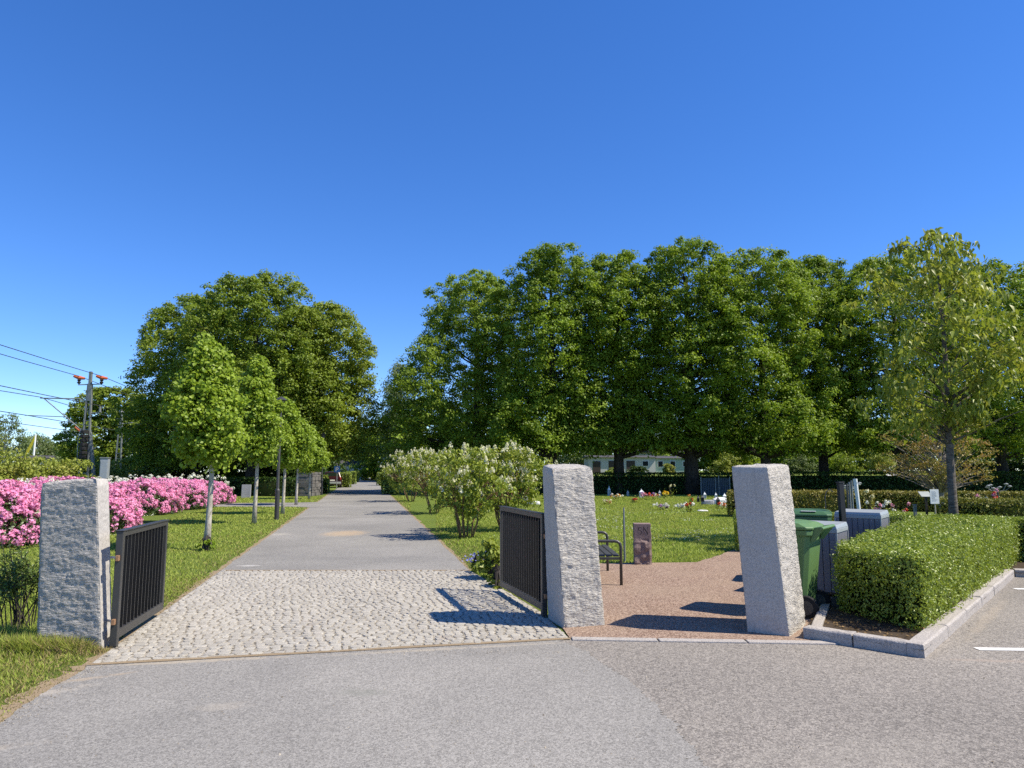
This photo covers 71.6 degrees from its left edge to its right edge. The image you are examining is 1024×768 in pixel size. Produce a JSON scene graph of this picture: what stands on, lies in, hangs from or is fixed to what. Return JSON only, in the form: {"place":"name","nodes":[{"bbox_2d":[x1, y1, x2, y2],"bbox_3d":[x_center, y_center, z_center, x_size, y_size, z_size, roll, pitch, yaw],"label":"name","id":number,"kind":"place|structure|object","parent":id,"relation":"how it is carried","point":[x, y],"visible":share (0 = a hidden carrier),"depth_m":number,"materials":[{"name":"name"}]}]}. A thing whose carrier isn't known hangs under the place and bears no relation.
{"place":"outdoors","nodes":[
{"label":"outdoors","id":0,"kind":"place"},
{"bbox_2d":[176,502,322,507],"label":"side path","id":1,"kind":"structure","parent":0,"point":[310,504],"depth_m":32.99,"materials":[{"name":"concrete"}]},
{"bbox_2d":[92,570,567,662],"bbox_3d":[-2.034,2.696,9.035,4.173,0.014,5.659,1,-7,-12],"label":"cobbled apron","id":2,"kind":"object","parent":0,"point":[140,642],"visible":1,"depth_m":7.83,"materials":[{"name":"grey stone"}]},
{"bbox_2d":[106,519,169,646],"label":"metal gate","id":3,"kind":"structure","parent":2,"relation":"on","point":[139,557],"depth_m":7.01,"materials":[{"name":"metal"}]},
{"bbox_2d":[500,506,547,616],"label":"metal gate","id":4,"kind":"structure","parent":2,"relation":"on","point":[522,557],"depth_m":8.48,"materials":[{"name":"metal"}]},
{"bbox_2d":[222,479,469,570],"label":"driveway","id":5,"kind":"structure","parent":0,"point":[364,525],"depth_m":15.96,"materials":[{"name":"grey asphalt"}]},
{"bbox_2d":[0,639,710,767],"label":"asphalt yard","id":6,"kind":"structure","parent":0,"point":[297,725],"depth_m":4.64,"materials":[{"name":"grey asphalt"}]},
{"bbox_2d":[88,638,570,664],"bbox_3d":[-1.468,2.363,6.305,4.141,0.001,0.077,2,-7,-13],"label":"sand joint","id":7,"kind":"object","parent":6,"relation":"on","point":[155,660],"visible":1,"depth_m":6.25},
{"bbox_2d":[0,517,1023,767],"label":"loose grit","id":8,"kind":"object","parent":6,"relation":"on","point":[436,727],"visible":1,"depth_m":5.06,"materials":[{"name":"beige gravel"}]},
{"bbox_2d":[0,471,994,721],"bbox_3d":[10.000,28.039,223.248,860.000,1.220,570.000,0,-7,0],"label":"lawn","id":9,"kind":"structure","parent":0,"point":[419,509],"depth_m":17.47,"materials":[{"name":"plant"}]},
{"bbox_2d":[0,411,38,476],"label":"birch tree","id":10,"kind":"object","parent":9,"relation":"on","point":[21,439],"visible":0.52,"depth_m":91.75,"materials":[{"name":"green plant"}]},
{"bbox_2d":[0,535,39,631],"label":"dark shrub","id":11,"kind":"object","parent":9,"relation":"on","point":[12,585],"visible":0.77,"depth_m":6.97,"materials":[{"name":"green plant"}]},
{"bbox_2d":[0,484,40,547],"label":"rhododendron","id":12,"kind":"object","parent":9,"relation":"on","point":[19,506],"visible":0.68,"depth_m":15.06,"materials":[{"name":"pink plant"}]},
{"bbox_2d":[0,436,71,480],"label":"bramble bush","id":13,"kind":"object","parent":9,"relation":"on","point":[26,473],"visible":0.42,"depth_m":39.45,"materials":[{"name":"green plant"}]},
{"bbox_2d":[7,432,67,473],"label":"birch tree","id":14,"kind":"object","parent":9,"relation":"on","point":[46,449],"visible":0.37,"depth_m":97.31,"materials":[{"name":"green plant"}]},
{"bbox_2d":[0,665,86,722],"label":"sand verge","id":15,"kind":"structure","parent":9,"relation":"on","point":[47,688],"depth_m":5.13,"materials":[{"name":"beige sand"}]},
{"bbox_2d":[0,456,96,479],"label":"bramble bush","id":16,"kind":"object","parent":9,"relation":"on","point":[74,469],"visible":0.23,"depth_m":41.38,"materials":[{"name":"green plant"}]},
{"bbox_2d":[12,476,93,486],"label":"rhododendron","id":17,"kind":"object","parent":9,"relation":"on","point":[38,480],"visible":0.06,"depth_m":25.88,"materials":[{"name":"pink plant"}]},
{"bbox_2d":[25,371,107,478],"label":"railway mast","id":18,"kind":"object","parent":9,"relation":"on","point":[85,435],"visible":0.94,"depth_m":44.99,"materials":[{"name":"metal"}]},
{"bbox_2d":[3,483,143,535],"bbox_3d":[-11.347,3.191,18.392,3.530,1.414,3.181,0,-7,0],"label":"rhododendron","id":19,"kind":"object","parent":9,"relation":"on","point":[131,515],"visible":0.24,"depth_m":18.19,"materials":[{"name":"pink plant"}]},
{"bbox_2d":[37,478,110,646],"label":"gate pillar","id":20,"kind":"structure","parent":9,"relation":"on","point":[74,589],"depth_m":6.52,"materials":[{"name":"stone"}]},
{"bbox_2d":[73,456,125,481],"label":"bramble bush","id":21,"kind":"object","parent":9,"relation":"on","point":[112,473],"visible":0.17,"depth_m":47.43,"materials":[{"name":"green plant"}]},
{"bbox_2d":[51,386,158,471],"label":"tree","id":22,"kind":"object","parent":9,"relation":"on","point":[101,393],"visible":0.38,"depth_m":69.48,"materials":[{"name":"green plant"}]},
{"bbox_2d":[99,457,110,478],"bbox_3d":[-22.786,5.282,39.653,0.460,2.350,0.480,2,-7,-14],"label":"rail cabinet","id":23,"kind":"object","parent":9,"relation":"on","point":[104,470],"visible":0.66,"depth_m":39.53,"materials":[{"name":"metal"}]},
{"bbox_2d":[110,454,168,481],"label":"bramble bush","id":24,"kind":"object","parent":9,"relation":"on","point":[129,470],"visible":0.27,"depth_m":53.26,"materials":[{"name":"green plant"}]},
{"bbox_2d":[94,401,185,468],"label":"tree","id":25,"kind":"object","parent":9,"relation":"on","point":[115,440],"visible":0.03,"depth_m":68.43,"materials":[{"name":"green plant"}]},
{"bbox_2d":[109,477,186,515],"bbox_3d":[-14.105,4.112,26.010,3.893,1.417,3.628,0,-7,0],"label":"rhododendron","id":26,"kind":"object","parent":9,"relation":"on","point":[151,490],"visible":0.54,"depth_m":25.53,"materials":[{"name":"pink plant"}]},
{"bbox_2d":[82,571,218,664],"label":"sand verge","id":27,"kind":"structure","parent":9,"relation":"on","point":[136,628],"depth_m":7.59,"materials":[{"name":"beige sand"}]},
{"bbox_2d":[142,477,221,509],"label":"rhododendron","id":28,"kind":"object","parent":9,"relation":"on","point":[199,493],"visible":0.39,"depth_m":29.03,"materials":[{"name":"pink plant"}]},
{"bbox_2d":[103,289,272,479],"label":"broad tree","id":29,"kind":"object","parent":9,"relation":"on","point":[147,449],"visible":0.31,"depth_m":48.32,"materials":[{"name":"green plant"}]},
{"bbox_2d":[159,465,245,487],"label":"shade bush","id":30,"kind":"object","parent":9,"relation":"on","point":[227,473],"visible":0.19,"depth_m":56.97,"materials":[{"name":"green plant"}]},
{"bbox_2d":[157,331,251,549],"bbox_3d":[-6.182,1.128,14.681,1.756,4.495,2.171,0,-7,0],"label":"young maple","id":31,"kind":"object","parent":9,"relation":"on","point":[202,410],"visible":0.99,"depth_m":14.24,"materials":[{"name":"green plant"}]},
{"bbox_2d":[172,477,236,504],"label":"rhododendron","id":32,"kind":"object","parent":9,"relation":"on","point":[224,495],"visible":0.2,"depth_m":33.72,"materials":[{"name":"pink plant"}]},
{"bbox_2d":[153,268,335,480],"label":"broad tree","id":33,"kind":"object","parent":9,"relation":"on","point":[257,303],"visible":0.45,"depth_m":45.86,"materials":[{"name":"green plant"}]},
{"bbox_2d":[233,355,287,523],"bbox_3d":[-7.815,1.648,21.678,2.175,5.144,1.854,-6,-9,41],"label":"young maple","id":34,"kind":"object","parent":9,"relation":"on","point":[265,408],"visible":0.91,"depth_m":21.36,"materials":[{"name":"green plant"}]},
{"bbox_2d":[226,476,299,495],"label":"boundary hedge","id":35,"kind":"object","parent":9,"relation":"on","point":[266,488],"visible":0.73,"depth_m":43.88,"materials":[{"name":"green plant"}]},
{"bbox_2d":[239,463,299,480],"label":"shade bush","id":36,"kind":"object","parent":9,"relation":"on","point":[269,472],"visible":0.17,"depth_m":56.69,"materials":[{"name":"green plant"}]},
{"bbox_2d":[217,493,329,570],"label":"sand verge","id":37,"kind":"structure","parent":9,"relation":"on","point":[242,553],"depth_m":15.34,"materials":[{"name":"beige sand"}]},
{"bbox_2d":[274,397,286,519],"bbox_3d":[-7.591,2.448,23.120,0.400,4.100,0.400,0,-7,0],"label":"lamp post","id":38,"kind":"object","parent":9,"relation":"on","point":[277,498],"visible":0.65,"depth_m":22.98,"materials":[{"name":"black metal"}]},
{"bbox_2d":[267,396,316,513],"bbox_3d":[-8.357,2.599,26.233,2.205,4.353,2.027,0,-7,0],"label":"young maple","id":39,"kind":"object","parent":9,"relation":"on","point":[296,447],"visible":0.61,"depth_m":26.07,"materials":[{"name":"green plant"}]},
{"bbox_2d":[282,416,321,504],"bbox_3d":[-9.987,3.515,32.896,2.116,4.136,2.327,0,-7,0],"label":"young maple","id":40,"kind":"object","parent":9,"relation":"on","point":[308,459],"visible":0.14,"depth_m":32.83,"materials":[{"name":"green plant"}]},
{"bbox_2d":[298,471,320,495],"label":"stone wall","id":41,"kind":"structure","parent":9,"relation":"on","point":[304,484],"depth_m":43.63,"materials":[{"name":"grey stone"}]},
{"bbox_2d":[295,424,333,498],"bbox_3d":[-11.283,4.315,39.693,2.464,4.182,2.114,0,-7,0],"label":"young maple","id":42,"kind":"object","parent":9,"relation":"on","point":[322,458],"visible":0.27,"depth_m":39.49,"materials":[{"name":"green plant"}]},
{"bbox_2d":[260,300,391,489],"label":"broad tree","id":43,"kind":"object","parent":9,"relation":"on","point":[336,402],"visible":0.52,"depth_m":48.79,"materials":[{"name":"green plant"}]},
{"bbox_2d":[349,424,408,479],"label":"tree","id":44,"kind":"object","parent":9,"relation":"on","point":[369,468],"visible":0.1,"depth_m":107.75,"materials":[{"name":"green plant"}]},
{"bbox_2d":[374,361,419,471],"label":"birch tree","id":45,"kind":"object","parent":9,"relation":"on","point":[395,371],"visible":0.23,"depth_m":97.16,"materials":[{"name":"green plant"}]},
{"bbox_2d":[380,447,432,501],"bbox_3d":[-5.327,4.661,36.506,3.042,2.843,3.198,6,-9,-41],"label":"lilac bush","id":46,"kind":"object","parent":9,"relation":"on","point":[401,479],"visible":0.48,"depth_m":36.04,"materials":[{"name":"green plant"}]},
{"bbox_2d":[375,395,456,474],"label":"tree","id":47,"kind":"object","parent":9,"relation":"on","point":[398,437],"visible":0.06,"depth_m":95.29,"materials":[{"name":"green plant"}]},
{"bbox_2d":[394,447,469,513],"bbox_3d":[-2.748,3.593,26.407,2.809,2.530,2.890,-3,-8,25],"label":"lilac bush","id":48,"kind":"object","parent":9,"relation":"on","point":[420,466],"visible":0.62,"depth_m":26.07,"materials":[{"name":"green plant"}]},
{"bbox_2d":[372,268,561,490],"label":"lime tree","id":49,"kind":"object","parent":9,"relation":"on","point":[445,431],"visible":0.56,"depth_m":49.77,"materials":[{"name":"green plant"}]},
{"bbox_2d":[426,442,518,537],"bbox_3d":[-1.067,2.528,16.908,2.278,2.360,2.014,-4,-8,28],"label":"lilac bush","id":50,"kind":"object","parent":9,"relation":"on","point":[460,485],"visible":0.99,"depth_m":16.73,"materials":[{"name":"green plant"}]},
{"bbox_2d":[474,537,499,574],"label":"perennial plant","id":51,"kind":"object","parent":9,"relation":"on","point":[491,555],"visible":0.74,"depth_m":10.45,"materials":[{"name":"green plant"}]},
{"bbox_2d":[486,564,501,588],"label":"perennial plant","id":52,"kind":"object","parent":9,"relation":"on","point":[494,576],"visible":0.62,"depth_m":9.74,"materials":[{"name":"green plant"}]},
{"bbox_2d":[462,440,556,528],"bbox_3d":[-0.012,2.729,19.014,2.875,2.470,2.407,4,-8,-32],"label":"lilac bush","id":53,"kind":"object","parent":9,"relation":"on","point":[517,457],"visible":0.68,"depth_m":18.68,"materials":[{"name":"green plant"}]},
{"bbox_2d":[467,241,631,464],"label":"lime tree","id":54,"kind":"object","parent":9,"relation":"on","point":[553,432],"visible":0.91,"depth_m":45.84,"materials":[{"name":"green plant"}]},
{"bbox_2d":[557,409,627,464],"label":"garden tree","id":55,"kind":"object","parent":9,"relation":"on","point":[580,461],"visible":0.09,"depth_m":104.44,"materials":[{"name":"green plant"}]},
{"bbox_2d":[491,471,733,494],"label":"boundary hedge","id":56,"kind":"object","parent":9,"relation":"on","point":[636,484],"visible":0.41,"depth_m":46.64,"materials":[{"name":"green plant"}]},
{"bbox_2d":[582,455,655,472],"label":"house","id":57,"kind":"structure","parent":9,"relation":"on","point":[602,464],"depth_m":91.44,"materials":[{"name":"white paint"}]},
{"bbox_2d":[553,249,703,493],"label":"lime tree","id":58,"kind":"object","parent":9,"relation":"on","point":[615,301],"visible":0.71,"depth_m":45.87,"materials":[{"name":"green plant"}]},
{"bbox_2d":[633,523,651,564],"bbox_3d":[2.233,2.763,12.164,0.307,0.740,0.305,-1,-7,6],"label":"marker stone","id":59,"kind":"object","parent":9,"relation":"on","point":[642,547],"visible":0.98,"depth_m":12.04,"materials":[{"name":"red stone"}]},
{"bbox_2d":[655,456,684,472],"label":"house","id":60,"kind":"structure","parent":9,"relation":"on","point":[678,463],"depth_m":92.41,"materials":[{"name":"white paint"}]},
{"bbox_2d":[599,235,780,494],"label":"lime tree","id":61,"kind":"object","parent":9,"relation":"on","point":[678,300],"visible":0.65,"depth_m":45.53,"materials":[{"name":"green plant"}]},
{"bbox_2d":[571,637,837,644],"bbox_3d":[1.780,2.433,6.651,2.436,0.070,0.101,0,-7,4],"label":"path edging","id":62,"kind":"object","parent":9,"relation":"on","point":[742,641],"visible":0.48,"depth_m":6.63,"materials":[{"name":"stone"}]},
{"bbox_2d":[700,476,729,495],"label":"slatted fence","id":63,"kind":"object","parent":9,"relation":"on","point":[715,481],"visible":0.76,"depth_m":44.94,"materials":[{"name":"metal"}]},
{"bbox_2d":[677,429,760,472],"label":"garden tree","id":64,"kind":"object","parent":9,"relation":"on","point":[705,463],"visible":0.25,"depth_m":76.32,"materials":[{"name":"green plant"}]},
{"bbox_2d":[707,452,740,474],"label":"garden bush","id":65,"kind":"object","parent":9,"relation":"on","point":[726,464],"visible":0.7,"depth_m":69.34,"materials":[{"name":"green plant"}]},
{"bbox_2d":[677,244,853,463],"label":"lime tree","id":66,"kind":"object","parent":9,"relation":"on","point":[792,437],"visible":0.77,"depth_m":44.87,"materials":[{"name":"green plant"}]},
{"bbox_2d":[783,454,817,473],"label":"garden bush","id":67,"kind":"object","parent":9,"relation":"on","point":[800,465],"visible":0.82,"depth_m":73.20,"materials":[{"name":"green plant"}]},
{"bbox_2d":[725,489,875,516],"bbox_3d":[10.005,4.111,24.573,5.256,0.987,1.490,-1,-7,7],"label":"yew hedge","id":68,"kind":"object","parent":9,"relation":"on","point":[807,498],"visible":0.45,"depth_m":23.98,"materials":[{"name":"green plant"}]},
{"bbox_2d":[756,429,847,471],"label":"garden tree","id":69,"kind":"object","parent":9,"relation":"on","point":[779,460],"visible":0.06,"depth_m":84.92,"materials":[{"name":"green plant"}]},
{"bbox_2d":[811,604,829,626],"bbox_3d":[3.225,2.509,7.409,0.110,0.210,1.389,-4,-8,27],"label":"kerb stone","id":70,"kind":"object","parent":9,"relation":"on","point":[820,617],"visible":0.44,"depth_m":7.38,"materials":[{"name":"stone"}]},
{"bbox_2d":[758,254,890,475],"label":"lime tree","id":71,"kind":"object","parent":9,"relation":"on","point":[819,265],"visible":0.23,"depth_m":49.71,"materials":[{"name":"green plant"}]},
{"bbox_2d":[803,625,855,646],"bbox_3d":[2.978,2.410,6.650,0.445,0.225,0.135,-7,-10,44],"label":"kerb stone","id":72,"kind":"object","parent":9,"relation":"on","point":[816,633],"visible":0.59,"depth_m":6.61,"materials":[{"name":"stone"}]},
{"bbox_2d":[828,454,863,473],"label":"garden bush","id":73,"kind":"object","parent":9,"relation":"on","point":[844,462],"visible":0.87,"depth_m":75.20,"materials":[{"name":"green plant"}]},
{"bbox_2d":[810,440,890,472],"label":"garden tree","id":74,"kind":"object","parent":9,"relation":"on","point":[860,466],"visible":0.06,"depth_m":89.87,"materials":[{"name":"green plant"}]},
{"bbox_2d":[864,448,895,473],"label":"garden bush","id":75,"kind":"object","parent":9,"relation":"on","point":[872,464],"visible":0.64,"depth_m":71.32,"materials":[{"name":"green plant"}]},
{"bbox_2d":[853,632,908,655],"bbox_3d":[3.304,2.373,6.343,0.442,0.222,0.138,-6,-9,43],"label":"kerb stone","id":76,"kind":"object","parent":9,"relation":"on","point":[894,645],"visible":0.66,"depth_m":6.31,"materials":[{"name":"stone"}]},
{"bbox_2d":[802,248,1002,475],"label":"lime tree","id":77,"kind":"object","parent":9,"relation":"on","point":[848,290],"visible":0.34,"depth_m":46.51,"materials":[{"name":"green plant"}]},
{"bbox_2d":[789,470,1023,494],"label":"boundary hedge","id":78,"kind":"object","parent":9,"relation":"on","point":[818,481],"visible":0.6,"depth_m":45.48,"materials":[{"name":"green plant"}]},
{"bbox_2d":[906,623,947,658],"bbox_3d":[3.802,2.389,6.481,0.150,0.225,1.023,-6,-9,41],"label":"kerb stone","id":79,"kind":"object","parent":9,"relation":"on","point":[931,639],"visible":0.77,"depth_m":6.29,"materials":[{"name":"stone"}]},
{"bbox_2d":[836,227,1023,514],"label":"cherry tree","id":80,"kind":"object","parent":9,"relation":"on","point":[953,321],"visible":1,"depth_m":15.38,"materials":[{"name":"green plant"}]},
{"bbox_2d":[874,406,1001,507],"bbox_3d":[14.965,2.720,25.071,3.502,3.840,4.418,2,-7,-14],"label":"ornamental tree","id":81,"kind":"object","parent":9,"relation":"on","point":[938,473],"visible":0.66,"depth_m":24.66,"materials":[{"name":"green plant"}]},
{"bbox_2d":[860,489,1023,511],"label":"yew hedge","id":82,"kind":"object","parent":9,"relation":"on","point":[900,499],"visible":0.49,"depth_m":27.54,"materials":[{"name":"green plant"}]},
{"bbox_2d":[935,609,966,636],"bbox_3d":[4.472,2.482,7.249,0.151,0.222,1.016,-6,-9,41],"label":"kerb stone","id":83,"kind":"object","parent":9,"relation":"on","point":[955,620],"visible":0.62,"depth_m":7.20,"materials":[{"name":"stone"}]},
{"bbox_2d":[903,257,1023,475],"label":"lime tree","id":84,"kind":"object","parent":9,"relation":"on","point":[1002,430],"visible":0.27,"depth_m":46.29,"materials":[{"name":"green plant"}]},
{"bbox_2d":[953,596,981,619],"bbox_3d":[5.140,2.574,8.014,0.150,0.221,1.013,-6,-9,41],"label":"kerb stone","id":85,"kind":"object","parent":9,"relation":"on","point":[973,606],"visible":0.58,"depth_m":7.97,"materials":[{"name":"stone"}]},
{"bbox_2d":[933,495,1023,522],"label":"yew hedge","id":86,"kind":"object","parent":9,"relation":"on","point":[999,506],"visible":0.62,"depth_m":18.72,"materials":[{"name":"green plant"}]},
{"bbox_2d":[970,586,993,606],"bbox_3d":[5.813,2.668,8.780,0.153,0.226,1.017,-6,-9,41],"label":"kerb stone","id":87,"kind":"object","parent":9,"relation":"on","point":[987,592],"visible":0.49,"depth_m":8.71,"materials":[{"name":"stone"}]},
{"bbox_2d":[983,576,1005,594],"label":"kerb stone","id":88,"kind":"object","parent":9,"relation":"on","point":[998,584],"visible":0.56,"depth_m":9.52,"materials":[{"name":"stone"}]},
{"bbox_2d":[981,449,1023,475],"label":"shade bush","id":89,"kind":"object","parent":9,"relation":"on","point":[1013,465],"visible":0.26,"depth_m":57.32,"materials":[{"name":"green plant"}]},
{"bbox_2d":[0,0,1023,471],"label":"sky","id":90,"kind":"structure","parent":0,"point":[372,153],"materials":[{"name":"blue"}]},
{"bbox_2d":[562,549,834,639],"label":"gravel path","id":91,"kind":"structure","parent":0,"point":[703,599],"depth_m":8.57,"materials":[{"name":"brown gravel"}]},
{"bbox_2d":[543,464,604,627],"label":"gate pillar","id":92,"kind":"structure","parent":91,"relation":"on","point":[574,593],"depth_m":7.39,"materials":[{"name":"stone"}]},
{"bbox_2d":[597,531,622,584],"bbox_3d":[1.220,2.444,10.623,0.642,0.946,1.460,0,-7,0],"label":"park bench","id":93,"kind":"object","parent":91,"relation":"on","point":[607,551],"visible":0.35,"depth_m":9.94,"materials":[{"name":"black metal"}]},
{"bbox_2d":[732,464,805,635],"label":"gate pillar","id":94,"kind":"structure","parent":91,"relation":"on","point":[769,558],"depth_m":7.06,"materials":[{"name":"stone"}]},
{"bbox_2d":[794,508,831,520],"bbox_3d":[4.352,2.344,10.342,0.612,1.035,0.850,-3,-8,24],"label":"wheelie bin","id":95,"kind":"object","parent":91,"relation":"on","point":[814,514],"visible":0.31,"depth_m":10.03,"materials":[{"name":"green plastic"}]},
{"bbox_2d":[795,519,834,618],"bbox_3d":[3.173,2.067,8.058,0.850,1.035,0.612,-5,-9,37],"label":"wheelie bin","id":96,"kind":"object","parent":91,"relation":"on","point":[810,534],"visible":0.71,"depth_m":7.77,"materials":[{"name":"green plastic"}]},
{"bbox_2d":[733,509,914,551],"bbox_3d":[6.051,2.879,13.881,3.356,0.863,1.098,-2,-7,17],"label":"clipped hedge","id":97,"kind":"object","parent":91,"relation":"on","point":[894,516],"visible":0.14,"depth_m":13.70,"materials":[{"name":"green plant"}]},
{"bbox_2d":[811,520,848,594],"bbox_3d":[4.030,2.264,9.335,0.630,0.885,0.631,-5,-9,37],"label":"waste box","id":98,"kind":"object","parent":91,"relation":"on","point":[837,532],"visible":0.25,"depth_m":8.99,"materials":[{"name":"plastic"}]},
{"bbox_2d":[835,482,846,521],"bbox_3d":[4.702,2.119,10.060,0.110,1.453,0.070,1,-7,-23],"label":"post","id":99,"kind":"object","parent":91,"relation":"on","point":[841,502],"visible":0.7,"depth_m":10.09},
{"bbox_2d":[834,509,889,540],"bbox_3d":[5.556,2.469,11.232,0.670,0.935,0.671,-5,-9,37],"label":"waste box","id":100,"kind":"object","parent":91,"relation":"on","point":[859,521],"visible":0.38,"depth_m":11.01,"materials":[{"name":"plastic"}]},
{"bbox_2d":[560,577,1023,767],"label":"parking asphalt","id":101,"kind":"structure","parent":0,"point":[762,701],"depth_m":5.02,"materials":[{"name":"grey asphalt"}]},
{"bbox_2d":[808,561,1023,649],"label":"hedge bed","id":102,"kind":"object","parent":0,"point":[870,628],"visible":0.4,"depth_m":7.08,"materials":[{"name":"soil"}]},
{"bbox_2d":[811,605,931,640],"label":"leaf litter","id":103,"kind":"object","parent":102,"relation":"on","point":[899,629],"visible":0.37,"depth_m":7.00,"materials":[{"name":"brown plant"}]},
{"bbox_2d":[830,513,1022,630],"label":"clipped hedge","id":104,"kind":"object","parent":102,"relation":"on","point":[917,573],"visible":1,"depth_m":7.72,"materials":[{"name":"green plant"}]},
{"bbox_2d":[926,513,1023,560],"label":"clipped hedge","id":105,"kind":"object","parent":102,"relation":"on","point":[1019,519],"visible":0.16,"depth_m":12.03,"materials":[{"name":"green plant"}]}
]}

